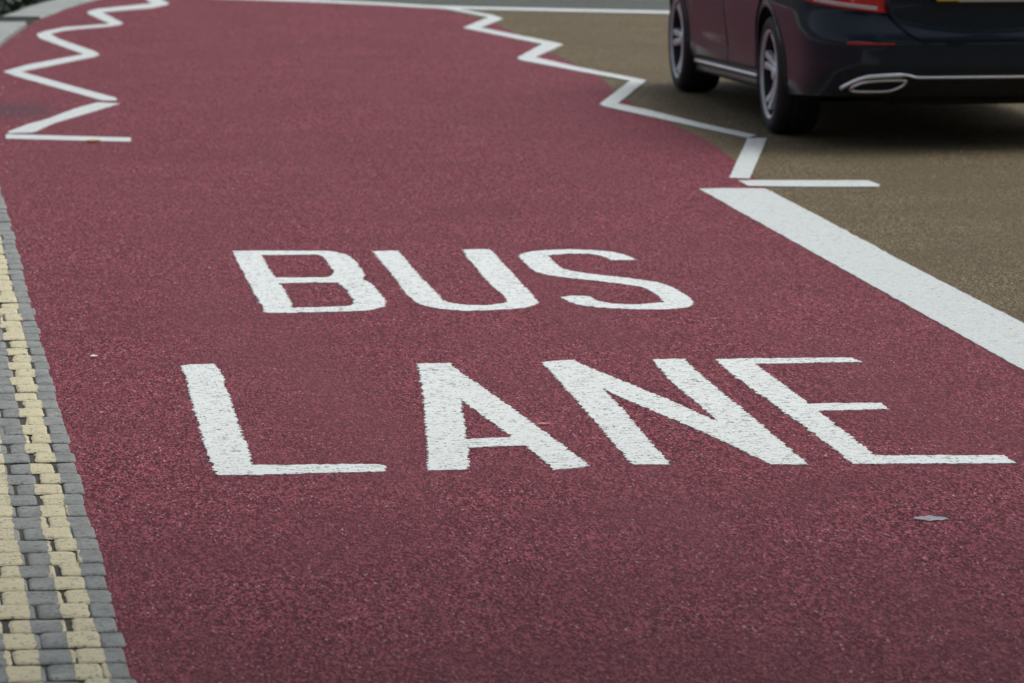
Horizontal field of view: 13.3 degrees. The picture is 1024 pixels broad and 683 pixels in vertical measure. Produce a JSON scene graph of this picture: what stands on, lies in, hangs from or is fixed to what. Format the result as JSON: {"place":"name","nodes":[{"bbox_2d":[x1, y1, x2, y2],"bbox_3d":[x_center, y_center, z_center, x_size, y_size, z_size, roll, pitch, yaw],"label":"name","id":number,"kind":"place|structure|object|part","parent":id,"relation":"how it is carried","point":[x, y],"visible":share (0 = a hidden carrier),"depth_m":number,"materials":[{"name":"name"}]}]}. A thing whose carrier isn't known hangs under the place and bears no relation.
{"place":"outdoors","nodes":[
{"label":"outdoors","id":0,"kind":"place"},
{"bbox_2d":[0,188,136,682],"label":"sett paving","id":1,"kind":"structure","parent":0,"point":[41,595],"depth_m":11.80,"materials":[{"name":"stone"}]},
{"bbox_2d":[0,436,42,682],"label":"yellow line","id":2,"kind":"object","parent":1,"relation":"on","point":[20,639],"visible":1,"depth_m":10.66,"materials":[{"name":"paint"}]},
{"bbox_2d":[0,237,111,682],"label":"yellow line","id":3,"kind":"object","parent":1,"relation":"on","point":[84,633],"visible":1,"depth_m":12.00,"materials":[{"name":"paint"}]},
{"bbox_2d":[340,0,669,10],"bbox_3d":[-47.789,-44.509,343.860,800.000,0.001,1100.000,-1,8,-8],"label":"ground","id":4,"kind":"structure","parent":0,"point":[658,5],"depth_m":35.87,"materials":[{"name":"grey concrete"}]},
{"bbox_2d":[0,19,36,24],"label":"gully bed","id":5,"kind":"object","parent":4,"relation":"on","point":[28,21],"visible":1,"depth_m":33.39,"materials":[{"name":"grey concrete"}]},
{"bbox_2d":[0,0,50,16],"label":"planting bed","id":6,"kind":"object","parent":4,"relation":"on","point":[20,8],"visible":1,"depth_m":34.91,"materials":[{"name":"soil"}]},
{"bbox_2d":[0,0,47,15],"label":"ground cover","id":7,"kind":"object","parent":6,"relation":"on","point":[8,6],"visible":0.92,"depth_m":34.68,"materials":[{"name":"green plant"}]},
{"bbox_2d":[0,0,95,18],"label":"kerb","id":8,"kind":"structure","parent":4,"relation":"on","point":[43,9],"depth_m":34.48,"materials":[{"name":"concrete"}]},
{"bbox_2d":[0,236,116,682],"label":"joint bedding","id":9,"kind":"object","parent":4,"relation":"on","point":[6,629],"depth_m":11.68,"materials":[{"name":"grey sand"}]},
{"bbox_2d":[0,9,1023,322],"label":"road","id":10,"kind":"structure","parent":0,"point":[944,203],"depth_m":22.51,"materials":[{"name":"asphalt"}]},
{"bbox_2d":[0,22,26,46],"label":"kerb","id":11,"kind":"structure","parent":10,"relation":"on","point":[8,30],"depth_m":31.81,"materials":[{"name":"concrete"}]},
{"bbox_2d":[180,364,386,475],"bbox_3d":[-0.757,0.229,13.738,0.504,0.006,2.304,-1,8,-8],"label":"painted letter","id":12,"kind":"object","parent":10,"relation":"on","point":[226,445],"visible":1,"depth_m":13.29,"materials":[{"name":"white paint"}]},
{"bbox_2d":[232,250,386,312],"bbox_3d":[-0.800,-0.240,17.201,0.505,0.006,2.027,-1,8,-8],"label":"painted letter","id":13,"kind":"object","parent":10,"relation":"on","point":[271,295],"visible":1,"depth_m":17.13,"materials":[{"name":"white paint"}]},
{"bbox_2d":[372,249,538,310],"bbox_3d":[-0.214,-0.244,17.229,0.520,0.006,1.988,-1,8,-8],"label":"painted letter","id":14,"kind":"object","parent":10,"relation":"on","point":[497,274],"visible":1,"depth_m":17.10,"materials":[{"name":"white paint"}]},
{"bbox_2d":[262,0,669,13],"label":"line","id":15,"kind":"object","parent":10,"relation":"on","point":[515,9],"visible":0.54,"depth_m":34.87,"materials":[{"name":"white paint"}]},
{"bbox_2d":[416,363,589,470],"bbox_3d":[-0.155,0.226,13.763,0.479,0.006,2.242,-1,8,-8],"label":"painted letter","id":16,"kind":"object","parent":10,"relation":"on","point":[447,388],"visible":1,"depth_m":13.50,"materials":[{"name":"white paint"}]},
{"bbox_2d":[0,0,1023,682],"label":"bus lane","id":17,"kind":"structure","parent":10,"relation":"on","point":[702,558],"depth_m":14.45,"materials":[{"name":"red asphalt"}]},
{"bbox_2d":[8,102,119,132],"bbox_3d":[-2.517,-1.256,24.693,0.171,0.006,2.074,1,8,9],"label":"slanted dash","id":18,"kind":"object","parent":17,"relation":"on","point":[42,124],"visible":1,"depth_m":24.67,"materials":[{"name":"white paint"}]},
{"bbox_2d":[6,134,130,141],"bbox_3d":[-2.367,-1.079,23.389,0.810,0.006,0.247,2,8,17],"label":"end bar","id":19,"kind":"object","parent":17,"relation":"on","point":[66,138],"visible":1,"depth_m":23.35,"materials":[{"name":"white paint"}]},
{"bbox_2d":[4,0,168,100],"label":"zigzag line","id":20,"kind":"object","parent":17,"relation":"on","point":[48,36],"visible":1,"depth_m":29.86,"materials":[{"name":"white paint"}]},
{"bbox_2d":[0,20,1021,682],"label":"loose grit","id":21,"kind":"object","parent":17,"relation":"on","point":[348,244],"visible":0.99,"depth_m":15.72,"materials":[{"name":"stone"}]},
{"bbox_2d":[425,5,756,137],"bbox_3d":[0.275,-1.888,29.341,0.570,0.006,12.131,-1,8,-8],"label":"zigzag line","id":22,"kind":"object","parent":17,"relation":"on","point":[613,101],"visible":1,"depth_m":27.95,"materials":[{"name":"white paint"}]},
{"bbox_2d":[913,515,948,520],"bbox_3d":[1.133,0.477,11.885,0.082,0.001,0.079,7,11,44],"label":"grey scrap","id":23,"kind":"object","parent":17,"relation":"on","point":[929,518],"visible":1,"depth_m":11.88,"materials":[{"name":"grey paper"}]},
{"bbox_2d":[518,249,693,309],"bbox_3d":[0.345,-0.247,17.249,0.490,0.006,1.990,-1,8,-8],"label":"painted letter","id":24,"kind":"object","parent":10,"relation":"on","point":[543,263],"visible":1,"depth_m":17.16,"materials":[{"name":"white paint"}]},
{"bbox_2d":[542,358,808,464],"bbox_3d":[0.471,0.213,13.854,0.546,0.006,2.266,-1,8,-8],"label":"painted letter","id":25,"kind":"object","parent":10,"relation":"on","point":[734,424],"visible":1,"depth_m":13.79,"materials":[{"name":"white paint"}]},
{"bbox_2d":[729,138,766,178],"bbox_3d":[1.200,-0.932,22.305,0.106,0.006,2.217,1,8,5],"label":"short dash","id":26,"kind":"object","parent":10,"relation":"on","point":[747,160],"visible":1,"depth_m":22.22,"materials":[{"name":"white paint"}]},
{"bbox_2d":[738,180,879,187],"bbox_3d":[1.416,-0.751,20.971,0.666,0.006,0.306,0,8,1],"label":"short cross line","id":27,"kind":"object","parent":10,"relation":"on","point":[822,183],"visible":1,"depth_m":20.96,"materials":[{"name":"white paint"}]},
{"bbox_2d":[668,0,1023,132],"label":"saloon car","id":28,"kind":"object","parent":10,"relation":"on","point":[796,62],"visible":1,"depth_m":22.77,"materials":[{"name":"blue paint"}]},
{"bbox_3d":[1.131,-1.950,25.473,0.086,0.678,1.148,-1,8,-7],"label":"door","id":29,"kind":"part","parent":28,"relation":"part of","materials":[{"name":"blue paint"}]},
{"bbox_3d":[1.275,-1.816,24.355,0.081,0.643,1.102,-1,8,-7],"label":"door","id":30,"kind":"part","parent":28,"relation":"part of","materials":[{"name":"blue paint"}]},
{"bbox_2d":[700,188,1023,369],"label":"lane edge line","id":31,"kind":"object","parent":10,"relation":"on","point":[989,328],"visible":1,"depth_m":17.42,"materials":[{"name":"white paint"}]},
{"bbox_2d":[715,357,1016,464],"bbox_3d":[1.075,0.209,13.886,0.500,0.006,2.286,-1,8,-8],"label":"painted letter","id":32,"kind":"object","parent":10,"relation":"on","point":[750,374],"visible":1,"depth_m":13.81,"materials":[{"name":"white paint"}]}
]}

